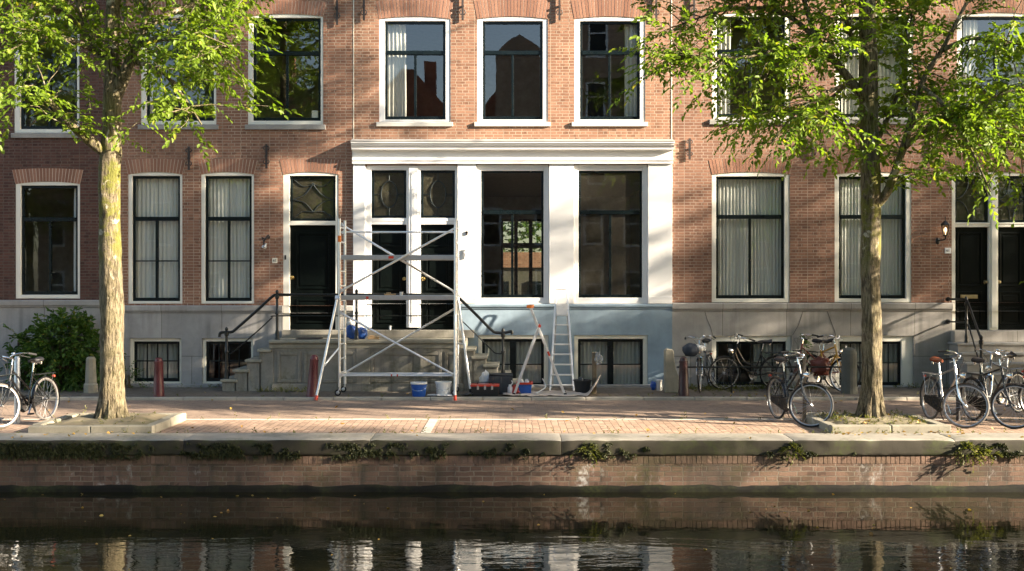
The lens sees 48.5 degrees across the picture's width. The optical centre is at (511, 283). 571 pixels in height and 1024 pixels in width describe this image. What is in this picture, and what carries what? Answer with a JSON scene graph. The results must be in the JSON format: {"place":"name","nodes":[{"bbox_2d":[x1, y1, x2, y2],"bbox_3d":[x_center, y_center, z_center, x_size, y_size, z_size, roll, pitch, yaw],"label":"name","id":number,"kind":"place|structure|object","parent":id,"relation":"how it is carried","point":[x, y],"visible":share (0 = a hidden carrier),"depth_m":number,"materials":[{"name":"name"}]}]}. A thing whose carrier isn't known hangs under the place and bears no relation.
{"place":"outdoors","nodes":[
{"label":"outdoors","id":0,"kind":"place"},
{"bbox_2d":[0,0,105,386],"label":"brick house","id":1,"kind":"structure","parent":0,"point":[49,221],"depth_m":24.00,"materials":[{"name":"brick"}]},
{"bbox_2d":[19,343,67,380],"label":"window","id":2,"kind":"structure","parent":1,"relation":"in","point":[19,343],"depth_m":24.10,"materials":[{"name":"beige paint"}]},
{"bbox_2d":[11,15,78,137],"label":"window","id":3,"kind":"structure","parent":1,"relation":"in","point":[21,131],"depth_m":24.01,"materials":[{"name":"paint"}]},
{"bbox_2d":[16,182,79,298],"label":"window","id":4,"kind":"structure","parent":1,"relation":"in","point":[21,219],"depth_m":24.04,"materials":[{"name":"paint"}]},
{"bbox_2d":[479,370,488,381],"bbox_3d":[-0.538,1.933,22.575,0.264,0.460,0.246,0,0,0],"label":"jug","id":5,"kind":"object","parent":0,"point":[484,377],"visible":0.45,"depth_m":22.50,"materials":[{"name":"plastic"}]},
{"bbox_2d":[0,492,1023,570],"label":"canal water","id":6,"kind":"structure","parent":0,"point":[504,531],"depth_m":13.52,"materials":[{"name":"black liquid"}]},
{"bbox_2d":[4,493,970,568],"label":"floating leaves","id":7,"kind":"object","parent":6,"relation":"on","point":[482,501],"visible":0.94,"depth_m":14.62,"materials":[{"name":"white plant"}]},
{"bbox_2d":[0,433,1023,491],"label":"quay wall","id":8,"kind":"structure","parent":0,"point":[742,462],"depth_m":16.12,"materials":[{"name":"brick"}]},
{"bbox_2d":[0,442,1021,461],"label":"coping moss","id":9,"kind":"object","parent":8,"relation":"on","point":[90,447],"visible":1,"depth_m":16.08,"materials":[{"name":"green"}]},
{"bbox_2d":[11,391,1023,438],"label":"fallen leaves","id":10,"kind":"object","parent":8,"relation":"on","point":[848,433],"visible":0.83,"depth_m":16.94,"materials":[{"name":"yellow plant"}]},
{"bbox_2d":[570,444,602,468],"bbox_3d":[1.052,2.420,16.047,0.488,0.348,0.402,0,0,0],"label":"fern tuft","id":11,"kind":"object","parent":8,"relation":"attached to","point":[582,447],"visible":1,"depth_m":16.01,"materials":[{"name":"green plant"}]},
{"bbox_2d":[777,441,805,465],"bbox_3d":[3.944,2.397,16.109,0.405,0.358,0.311,0,0,0],"label":"fern tuft","id":12,"kind":"object","parent":8,"relation":"attached to","point":[785,449],"visible":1,"depth_m":16.03,"materials":[{"name":"green plant"}]},
{"bbox_2d":[953,441,985,468],"bbox_3d":[6.454,2.442,16.082,0.539,0.479,0.358,0,0,18],"label":"fern tuft","id":13,"kind":"object","parent":8,"relation":"attached to","point":[968,445],"visible":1,"depth_m":16.02,"materials":[{"name":"green plant"}]},
{"bbox_2d":[978,446,1003,465],"bbox_3d":[6.774,2.418,16.075,0.395,0.278,0.282,0,0,-30],"label":"fern tuft","id":14,"kind":"object","parent":8,"relation":"attached to","point":[987,451],"visible":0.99,"depth_m":16.03,"materials":[{"name":"green plant"}]},
{"bbox_2d":[0,400,1023,418],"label":"road","id":15,"kind":"structure","parent":0,"point":[472,409],"depth_m":20.05,"materials":[{"name":"brick"}]},
{"bbox_2d":[0,419,1023,419],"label":"road edge stones","id":16,"kind":"object","parent":15,"relation":"on","point":[511,419],"visible":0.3,"depth_m":18.55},
{"bbox_2d":[974,348,1023,416],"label":"bicycle","id":17,"kind":"object","parent":15,"relation":"on","point":[1011,393],"visible":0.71,"depth_m":19.29,"materials":[{"name":"grey metal"}]},
{"bbox_2d":[0,420,1023,433],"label":"parking strip","id":18,"kind":"object","parent":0,"point":[520,426],"visible":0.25,"depth_m":17.66,"materials":[{"name":"brick"}]},
{"bbox_2d":[14,356,19,422],"bbox_3d":[-7.878,1.709,18.100,0.094,1.114,0.094,0,0,0],"label":"pole","id":19,"kind":"object","parent":18,"relation":"on","point":[17,367],"visible":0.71,"depth_m":18.07,"materials":[{"name":"metal"}]},
{"bbox_2d":[0,352,59,427],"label":"bicycle","id":20,"kind":"object","parent":18,"relation":"on","point":[24,403],"visible":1,"depth_m":18.16,"materials":[{"name":"black metal"}]},
{"bbox_2d":[28,413,185,432],"bbox_3d":[-6.225,2.180,17.640,1.850,0.271,1.760,0,0,0],"label":"tree pit","id":21,"kind":"object","parent":18,"relation":"on","point":[153,423],"visible":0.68,"depth_m":17.07,"materials":[{"name":"stone"}]},
{"bbox_2d":[0,0,301,418],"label":"street tree","id":22,"kind":"object","parent":18,"relation":"on","point":[111,402],"visible":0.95,"depth_m":17.46,"materials":[{"name":"green plant"}]},
{"bbox_2d":[421,419,437,432],"bbox_3d":[-1.284,2.239,17.670,0.137,0.055,1.740,0,0,0],"label":"parking bay marking","id":23,"kind":"object","parent":18,"relation":"on","point":[430,424],"visible":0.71,"depth_m":17.75,"materials":[{"name":"paint"}]},
{"bbox_2d":[1,382,1020,433],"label":"weeds","id":24,"kind":"object","parent":18,"relation":"on","point":[746,386],"visible":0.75,"depth_m":18.56,"materials":[{"name":"green plant"}]},
{"bbox_2d":[766,351,833,427],"bbox_3d":[4.438,1.623,18.183,0.686,1.188,1.658,-2,0,-12],"label":"bicycle","id":25,"kind":"object","parent":18,"relation":"on","point":[782,402],"visible":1,"depth_m":18.06,"materials":[{"name":"black metal"}]},
{"bbox_2d":[803,350,805,421],"bbox_3d":[4.696,1.667,18.250,0.063,1.197,0.063,0,0,0],"label":"pole","id":26,"kind":"object","parent":18,"relation":"on","point":[804,381],"visible":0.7,"depth_m":18.22,"materials":[{"name":"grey metal"}]},
{"bbox_2d":[606,0,1023,417],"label":"street tree","id":27,"kind":"object","parent":18,"relation":"on","point":[947,116],"visible":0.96,"depth_m":17.53,"materials":[{"name":"green plant"}]},
{"bbox_2d":[802,412,950,432],"bbox_3d":[5.610,2.186,17.660,1.780,0.259,1.720,0,0,0],"label":"tree pit","id":28,"kind":"object","parent":18,"relation":"on","point":[928,426],"visible":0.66,"depth_m":16.93,"materials":[{"name":"stone"}]},
{"bbox_2d":[919,350,989,427],"bbox_3d":[6.810,1.619,18.079,0.619,1.195,1.672,0,0,-13],"label":"bicycle","id":29,"kind":"object","parent":18,"relation":"on","point":[935,402],"visible":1,"depth_m":17.94,"materials":[{"name":"silver metal"}]},
{"bbox_2d":[956,368,959,420],"bbox_3d":[7.221,1.812,18.400,0.067,0.909,0.067,0,0,0],"label":"pole","id":30,"kind":"object","parent":18,"relation":"on","point":[957,405],"visible":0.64,"depth_m":18.37,"materials":[{"name":"metal"}]},
{"bbox_2d":[960,352,1023,428],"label":"bicycle","id":31,"kind":"object","parent":18,"relation":"on","point":[979,404],"visible":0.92,"depth_m":17.96,"materials":[{"name":"black metal"}]},
{"bbox_2d":[1017,376,1023,410],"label":"bicycle","id":32,"kind":"object","parent":18,"relation":"on","point":[1019,396],"visible":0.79,"depth_m":18.65,"materials":[{"name":"black metal"}]},
{"bbox_2d":[0,387,1023,399],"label":"pavement","id":33,"kind":"structure","parent":0,"point":[601,392],"depth_m":22.46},
{"bbox_2d":[0,324,57,388],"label":"shrub","id":34,"kind":"object","parent":33,"relation":"on","point":[21,338],"visible":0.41,"depth_m":23.49,"materials":[{"name":"green plant"}]},
{"bbox_2d":[12,306,126,392],"bbox_3d":[-9.085,1.568,23.386,2.294,2.267,1.951,0,0,0],"label":"shrub","id":35,"kind":"object","parent":33,"relation":"on","point":[74,356],"visible":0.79,"depth_m":23.08,"materials":[{"name":"green plant"}]},
{"bbox_2d":[84,357,97,392],"bbox_3d":[-8.392,1.825,22.650,0.268,0.754,0.268,0,0,22],"label":"stone post","id":36,"kind":"object","parent":33,"relation":"on","point":[90,385],"visible":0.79,"depth_m":22.56,"materials":[{"name":"stone"}]},
{"bbox_2d":[124,359,150,388],"bbox_3d":[-7.968,2.103,23.750,1.111,1.142,0.875,0,0,0],"label":"weed","id":37,"kind":"object","parent":33,"relation":"on","point":[129,380],"visible":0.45,"depth_m":23.73,"materials":[{"name":"green plant"}]},
{"bbox_2d":[153,357,163,396],"bbox_3d":[-6.807,1.820,21.900,0.210,0.812,0.210,0,0,0],"label":"bollard","id":38,"kind":"object","parent":33,"relation":"on","point":[158,388],"visible":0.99,"depth_m":21.83,"materials":[{"name":"metal"}]},
{"bbox_2d":[306,355,318,396],"bbox_3d":[-3.816,1.792,21.800,0.210,0.870,0.210,4,0,0],"label":"bollard","id":39,"kind":"object","parent":33,"relation":"on","point":[312,379],"visible":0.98,"depth_m":21.72,"materials":[{"name":"metal"}]},
{"bbox_2d":[220,330,521,390],"bbox_3d":[-2.836,1.592,23.431,6.111,1.248,1.063,0,0,0],"label":"stoop","id":40,"kind":"object","parent":33,"relation":"on","point":[283,362],"visible":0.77,"depth_m":22.96,"materials":[{"name":"stone"}]},
{"bbox_2d":[296,337,322,338],"bbox_3d":[-4.164,1.119,23.375,0.474,0.021,0.550,0,0,0],"label":"doormat","id":41,"kind":"object","parent":40,"relation":"on","point":[310,338],"visible":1,"depth_m":23.30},
{"bbox_2d":[346,325,354,338],"bbox_3d":[-3.300,0.959,23.302,0.213,0.340,0.184,0,0,-30],"label":"plaster sack","id":42,"kind":"object","parent":40,"relation":"on","point":[350,330],"visible":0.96,"depth_m":23.23,"materials":[{"name":"blue plastic"}]},
{"bbox_2d":[347,317,354,325],"bbox_3d":[-3.297,0.788,23.297,0.174,0.217,0.154,0,0,-33],"label":"plastic bag","id":43,"kind":"object","parent":42,"relation":"on","point":[350,322],"visible":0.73,"depth_m":23.25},
{"bbox_2d":[358,327,367,338],"bbox_3d":[-3.083,1.006,23.288,0.222,0.250,0.198,0,0,24],"label":"plaster sack","id":44,"kind":"object","parent":40,"relation":"on","point":[362,331],"visible":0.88,"depth_m":23.22,"materials":[{"name":"blue plastic"}]},
{"bbox_2d":[218,289,512,378],"bbox_3d":[-2.968,1.020,23.070,5.996,1.831,0.106,0,0,0],"label":"stair railing","id":45,"kind":"object","parent":40,"relation":"on","point":[502,332],"visible":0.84,"depth_m":23.05,"materials":[{"name":"black metal"}]},
{"bbox_2d":[368,335,378,338],"bbox_3d":[-2.828,1.089,23.198,0.222,0.078,0.105,0,0,0],"label":"hand brush","id":46,"kind":"object","parent":40,"relation":"on","point":[372,337],"visible":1,"depth_m":23.15,"materials":[{"name":"brown wood"}]},
{"bbox_2d":[314,219,470,399],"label":"scaffold tower","id":47,"kind":"structure","parent":33,"relation":"on","point":[455,297],"depth_m":22.00,"materials":[{"name":"metal"}]},
{"bbox_2d":[410,381,426,396],"bbox_3d":[-1.796,2.028,21.900,0.336,0.276,0.365,0,0,0],"label":"bucket","id":48,"kind":"object","parent":33,"relation":"on","point":[418,388],"visible":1,"depth_m":21.80,"materials":[{"name":"blue plastic"}]},
{"bbox_2d":[434,381,451,394],"bbox_3d":[-1.338,2.030,22.080,0.336,0.271,0.365,0,0,0],"label":"bucket","id":49,"kind":"object","parent":33,"relation":"on","point":[442,387],"visible":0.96,"depth_m":21.98,"materials":[{"name":"white plastic"}]},
{"bbox_2d":[470,382,499,395],"bbox_3d":[-0.523,2.028,22.025,0.560,0.266,0.330,0,0,0],"label":"toolbox","id":50,"kind":"object","parent":33,"relation":"on","point":[484,388],"visible":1,"depth_m":21.88,"materials":[{"name":"black plastic"}]},
{"bbox_2d":[489,373,512,393],"bbox_3d":[-0.222,1.969,22.497,0.469,0.394,0.385,0,0,0],"label":"storage crate","id":51,"kind":"object","parent":33,"relation":"on","point":[503,380],"visible":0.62,"depth_m":22.32,"materials":[{"name":"grey plastic"}]},
{"bbox_2d":[0,397,1023,399],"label":"pavement kerb","id":52,"kind":"structure","parent":33,"relation":"on","point":[475,398],"depth_m":21.61,"materials":[{"name":"stone"}]},
{"bbox_2d":[503,375,600,395],"bbox_3d":[0.765,1.943,22.251,1.894,0.434,1.046,0,0,0],"label":"drop cloth","id":53,"kind":"object","parent":33,"relation":"on","point":[554,393],"visible":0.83,"depth_m":22.03,"materials":[{"name":"fabric"}]},
{"bbox_2d":[508,380,512,393],"bbox_3d":[-0.037,2.024,22.200,0.098,0.284,0.100,0,0,40],"label":"bottle","id":54,"kind":"object","parent":53,"relation":"on","point":[510,389],"visible":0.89,"depth_m":22.16,"materials":[{"name":"white plastic"}]},
{"bbox_2d":[512,384,519,393],"bbox_3d":[0.063,2.065,22.240,0.216,0.195,0.182,0,0,0],"label":"cloth","id":55,"kind":"object","parent":53,"relation":"on","point":[513,389],"visible":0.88,"depth_m":22.19,"materials":[{"name":"red fabric"}]},
{"bbox_2d":[516,381,532,393],"bbox_3d":[0.251,2.038,22.350,0.326,0.225,0.360,0,0,0],"label":"storage box","id":56,"kind":"object","parent":53,"relation":"on","point":[524,387],"visible":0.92,"depth_m":22.20,"materials":[{"name":"blue plastic"}]},
{"bbox_2d":[512,305,566,393],"bbox_3d":[0.534,1.289,22.255,1.053,1.759,0.481,0,0,0],"label":"step ladder","id":57,"kind":"object","parent":53,"relation":"on","point":[530,307],"visible":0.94,"depth_m":22.04,"materials":[{"name":"metal"}]},
{"bbox_2d":[573,377,591,392],"bbox_3d":[1.387,2.001,22.400,0.380,0.330,0.376,0,0,0],"label":"mortar tub","id":58,"kind":"object","parent":53,"relation":"on","point":[582,385],"visible":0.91,"depth_m":22.27,"materials":[{"name":"black plastic"}]},
{"bbox_2d":[549,288,574,390],"bbox_3d":[1.013,1.137,23.374,0.518,2.092,0.671,0,0,0],"label":"step ladder","id":59,"kind":"object","parent":33,"relation":"on","point":[561,309],"visible":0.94,"depth_m":23.37,"materials":[{"name":"metal"}]},
{"bbox_2d":[592,352,596,393],"bbox_3d":[1.624,1.769,22.450,0.100,0.833,0.100,0,0,0],"label":"wooden post","id":60,"kind":"object","parent":33,"relation":"on","point":[594,371],"visible":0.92,"depth_m":22.41,"materials":[{"name":"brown wood"}]},
{"bbox_2d":[650,381,655,389],"bbox_3d":[2.889,2.074,23.197,0.124,0.186,0.126,0,0,24],"label":"bucket","id":61,"kind":"object","parent":33,"relation":"on","point":[653,385],"visible":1,"depth_m":23.16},
{"bbox_2d":[656,379,662,390],"bbox_3d":[2.998,2.054,23.150,0.140,0.225,0.138,0,0,0],"label":"paint can","id":62,"kind":"object","parent":33,"relation":"on","point":[658,384],"visible":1,"depth_m":23.10,"materials":[{"name":"metal"}]},
{"bbox_2d":[664,348,678,392],"bbox_3d":[3.181,1.726,22.630,0.305,0.874,0.200,0,0,0],"label":"stone post","id":63,"kind":"object","parent":33,"relation":"on","point":[671,380],"visible":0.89,"depth_m":22.53,"materials":[{"name":"stone"}]},
{"bbox_2d":[678,356,688,395],"bbox_3d":[3.327,1.817,22.050,0.210,0.817,0.210,0,0,0],"label":"bollard","id":64,"kind":"object","parent":33,"relation":"on","point":[683,389],"visible":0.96,"depth_m":21.97,"materials":[{"name":"metal"}]},
{"bbox_2d":[685,335,718,391],"bbox_3d":[3.893,1.601,23.195,0.634,1.138,1.809,-5,-2,21],"label":"bicycle","id":65,"kind":"object","parent":33,"relation":"on","point":[699,361],"visible":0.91,"depth_m":23.13,"materials":[{"name":"grey metal"}]},
{"bbox_2d":[682,343,698,355],"bbox_3d":[3.567,1.310,22.701,0.335,0.272,0.241,0,0,0],"label":"bag","id":66,"kind":"object","parent":65,"relation":"hanging from","point":[690,349],"visible":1,"depth_m":22.62,"materials":[{"name":"grey fabric"}]},
{"bbox_2d":[696,344,705,350],"bbox_3d":[3.734,1.285,22.780,0.289,0.156,0.201,0,0,0],"label":"bag","id":67,"kind":"object","parent":65,"relation":"on","point":[701,347],"visible":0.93,"depth_m":22.73,"materials":[{"name":"white plastic"}]},
{"bbox_2d":[708,334,792,389],"bbox_3d":[4.884,1.598,23.293,1.810,1.139,0.635,0,6,-7],"label":"bicycle","id":68,"kind":"object","parent":33,"relation":"on","point":[753,375],"visible":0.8,"depth_m":23.26,"materials":[{"name":"black metal"}]},
{"bbox_2d":[677,366,840,392],"bbox_3d":[4.921,1.910,22.620,3.262,0.552,0.048,0,0,1],"label":"iron rail","id":69,"kind":"object","parent":33,"relation":"on","point":[731,367],"visible":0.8,"depth_m":22.61,"materials":[{"name":"metal"}]},
{"bbox_2d":[776,334,840,390],"bbox_3d":[6.216,1.590,23.227,1.794,1.150,0.638,0,-5,-23],"label":"bicycle","id":70,"kind":"object","parent":33,"relation":"on","point":[816,376],"visible":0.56,"depth_m":23.18,"materials":[{"name":"black metal"}]},
{"bbox_2d":[810,356,830,375],"bbox_3d":[6.288,1.663,23.091,0.374,0.395,0.373,0,0,-44],"label":"bag","id":71,"kind":"object","parent":70,"relation":"attached to","point":[819,361],"visible":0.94,"depth_m":22.99,"materials":[{"name":"red fabric"}]},
{"bbox_2d":[806,335,860,391],"bbox_3d":[6.354,1.593,23.155,0.602,1.154,1.764,-2,1,-18],"label":"bicycle","id":72,"kind":"object","parent":33,"relation":"on","point":[816,340],"visible":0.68,"depth_m":22.86,"materials":[{"name":"black metal"}]},
{"bbox_2d":[841,347,857,393],"bbox_3d":[6.676,1.724,22.500,0.329,0.940,0.324,0,0,0],"label":"stone post","id":73,"kind":"object","parent":33,"relation":"on","point":[849,381],"visible":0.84,"depth_m":22.37,"materials":[{"name":"stone"}]},
{"bbox_2d":[350,0,674,386],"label":"painted house","id":74,"kind":"structure","parent":0,"point":[516,151],"depth_m":24.00,"materials":[{"name":"orange brick"}]},
{"bbox_2d":[372,170,405,217],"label":"transom window","id":75,"kind":"structure","parent":74,"relation":"in","point":[373,171],"depth_m":24.06,"materials":[{"name":"paint"}]},
{"bbox_2d":[372,225,406,328],"bbox_3d":[-2.601,-0.153,24.064,0.735,2.199,0.132,0,0,0],"label":"door","id":76,"kind":"structure","parent":74,"relation":"in","point":[392,278],"depth_m":24.07,"materials":[{"name":"paint"}]},
{"bbox_2d":[376,17,452,125],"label":"window","id":77,"kind":"structure","parent":74,"relation":"in","point":[392,31],"depth_m":24.06,"materials":[{"name":"white paint"}]},
{"bbox_2d":[421,225,453,328],"bbox_3d":[-1.568,-0.153,24.064,0.722,2.199,0.132,0,0,0],"label":"door","id":78,"kind":"structure","parent":74,"relation":"in","point":[442,271],"depth_m":24.07,"materials":[{"name":"paint"}]},
{"bbox_2d":[421,170,454,217],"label":"transom window","id":79,"kind":"structure","parent":74,"relation":"in","point":[422,171],"depth_m":24.06,"materials":[{"name":"paint"}]},
{"bbox_2d":[474,17,549,125],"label":"window","id":80,"kind":"structure","parent":74,"relation":"in","point":[482,120],"depth_m":24.01,"materials":[{"name":"white paint"}]},
{"bbox_2d":[477,165,547,302],"bbox_3d":[0.010,-1.054,24.058,1.516,2.915,0.140,0,0,0],"label":"window","id":81,"kind":"structure","parent":74,"relation":"in","point":[480,171],"depth_m":23.99,"materials":[{"name":"white paint"}]},
{"bbox_2d":[478,335,547,383],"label":"window","id":82,"kind":"structure","parent":74,"relation":"in","point":[516,347],"depth_m":24.17,"materials":[{"name":"glass"}]},
{"bbox_2d":[501,219,543,296],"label":"rear window","id":83,"kind":"structure","parent":74,"relation":"in","point":[527,232],"depth_m":31.44,"materials":[{"name":"glass"}]},
{"bbox_2d":[572,17,647,125],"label":"window","id":84,"kind":"structure","parent":74,"relation":"in","point":[634,110],"depth_m":24.06,"materials":[{"name":"white paint"}]},
{"bbox_2d":[574,165,646,302],"bbox_3d":[2.081,-1.054,24.058,1.537,2.915,0.140,0,0,0],"label":"window","id":85,"kind":"structure","parent":74,"relation":"in","point":[577,171],"depth_m":23.99,"materials":[{"name":"white paint"}]},
{"bbox_2d":[574,335,647,383],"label":"window","id":86,"kind":"structure","parent":74,"relation":"in","point":[624,358],"depth_m":24.17,"materials":[{"name":"glass"}]},
{"bbox_2d":[672,0,1023,386],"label":"brick house","id":87,"kind":"structure","parent":0,"point":[767,253],"depth_m":24.00,"materials":[{"name":"brick"}]},
{"bbox_2d":[709,13,789,124],"bbox_3d":[5.047,-4.546,24.083,1.762,2.363,0.271,0,0,0],"label":"window","id":88,"kind":"structure","parent":87,"relation":"in","point":[725,110],"depth_m":24.06,"materials":[{"name":"paint"}]},
{"bbox_2d":[712,172,788,301],"bbox_3d":[5.033,-0.986,24.115,1.660,2.753,0.207,0,0,0],"label":"window","id":89,"kind":"structure","parent":87,"relation":"in","point":[750,226],"depth_m":24.19,"materials":[{"name":"paint"}]},
{"bbox_2d":[712,336,790,384],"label":"window","id":90,"kind":"structure","parent":87,"relation":"in","point":[780,343],"depth_m":24.07,"materials":[{"name":"glass"}]},
{"bbox_2d":[832,13,912,124],"bbox_3d":[7.642,-4.546,24.083,1.762,2.363,0.270,0,0,0],"label":"window","id":91,"kind":"structure","parent":87,"relation":"in","point":[852,66],"depth_m":24.19,"materials":[{"name":"paint"}]},
{"bbox_2d":[835,172,910,301],"bbox_3d":[7.615,-0.986,24.115,1.634,2.753,0.207,0,0,0],"label":"window","id":92,"kind":"structure","parent":87,"relation":"in","point":[895,263],"depth_m":24.19,"materials":[{"name":"glass"}]},
{"bbox_2d":[836,336,912,384],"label":"window","id":93,"kind":"structure","parent":87,"relation":"in","point":[897,351],"depth_m":24.07,"materials":[{"name":"paint"}]},
{"bbox_2d":[936,216,949,243],"bbox_3d":[9.065,-1.132,23.880,0.173,0.600,0.292,0,0,-30],"label":"wall lantern","id":94,"kind":"object","parent":87,"relation":"attached to","point":[944,223],"depth_m":23.83,"materials":[{"name":"black metal"}]},
{"bbox_2d":[955,176,987,222],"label":"transom window","id":95,"kind":"structure","parent":87,"relation":"in","point":[985,220],"depth_m":24.07,"materials":[{"name":"glass"}]},
{"bbox_2d":[955,227,987,328],"bbox_3d":[9.723,-0.116,24.084,0.708,2.166,0.132,0,0,0],"label":"door","id":96,"kind":"structure","parent":87,"relation":"in","point":[971,281],"depth_m":24.09,"materials":[{"name":"paint"}]},
{"bbox_2d":[957,13,1023,124],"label":"window","id":97,"kind":"structure","parent":87,"relation":"in","point":[969,26],"depth_m":24.19,"materials":[{"name":"paint"}]},
{"bbox_2d":[998,176,1023,222],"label":"transom window","id":98,"kind":"structure","parent":87,"relation":"in","point":[1010,177],"depth_m":24.08,"materials":[{"name":"glass"}]},
{"bbox_2d":[998,227,1023,328],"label":"door","id":99,"kind":"structure","parent":87,"relation":"in","point":[1010,240],"depth_m":24.09,"materials":[{"name":"paint"}]},
{"bbox_2d":[947,330,1023,392],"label":"stone steps","id":100,"kind":"structure","parent":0,"point":[1009,340],"depth_m":23.48,"materials":[{"name":"stone"}]},
{"bbox_2d":[945,296,983,382],"bbox_3d":[9.333,1.116,23.240,0.276,1.720,1.485,0,0,-5],"label":"stair railing","id":101,"kind":"object","parent":100,"relation":"on","point":[967,306],"visible":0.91,"depth_m":23.41,"materials":[{"name":"black metal"}]},
{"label":"ground","id":102,"kind":"structure","parent":0,"visible":0},
{"bbox_2d":[120,0,352,386],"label":"brick house","id":103,"kind":"structure","parent":102,"relation":"on","point":[200,270],"depth_m":24.01,"materials":[{"name":"brick"}]},
{"bbox_2d":[128,172,181,303],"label":"window","id":104,"kind":"structure","parent":103,"relation":"in","point":[154,232],"depth_m":24.19,"materials":[{"name":"glass"}]},
{"bbox_2d":[130,338,180,383],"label":"window","id":105,"kind":"structure","parent":103,"relation":"in","point":[145,350],"depth_m":24.19,"materials":[{"name":"glass"}]},
{"bbox_2d":[138,14,218,129],"bbox_3d":[-7.041,-4.479,24.083,1.695,2.444,0.271,0,0,0],"label":"window","id":106,"kind":"structure","parent":103,"relation":"in","point":[210,123],"depth_m":24.01,"materials":[{"name":"paint"}]},
{"bbox_2d":[201,172,253,303],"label":"window","id":107,"kind":"structure","parent":103,"relation":"in","point":[227,225],"depth_m":24.19,"materials":[{"name":"glass"}]},
{"bbox_2d":[203,338,252,383],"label":"window","id":108,"kind":"structure","parent":103,"relation":"in","point":[206,341],"depth_m":24.07,"materials":[{"name":"beige paint"}]},
{"bbox_2d":[261,234,269,248],"bbox_3d":[-5.184,-0.884,23.892,0.168,0.319,0.234,0,0,0],"label":"wall lamp","id":109,"kind":"object","parent":103,"relation":"attached to","point":[264,246],"visible":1,"depth_m":23.80,"materials":[{"name":"metal"}]},
{"bbox_2d":[245,14,325,129],"bbox_3d":[-4.784,-4.479,24.050,1.695,2.444,0.204,0,0,0],"label":"window","id":110,"kind":"structure","parent":103,"relation":"in","point":[254,123],"depth_m":24.01,"materials":[{"name":"paint"}]},
{"bbox_2d":[290,176,334,220],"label":"transom window","id":111,"kind":"structure","parent":103,"relation":"in","point":[292,178],"depth_m":24.07,"materials":[{"name":"paint"}]},
{"bbox_2d":[290,225,334,328],"bbox_3d":[-4.216,-0.143,24.084,0.965,2.193,0.132,0,0,0],"label":"door","id":112,"kind":"structure","parent":103,"relation":"in","point":[312,247],"depth_m":24.09,"materials":[{"name":"paint"}]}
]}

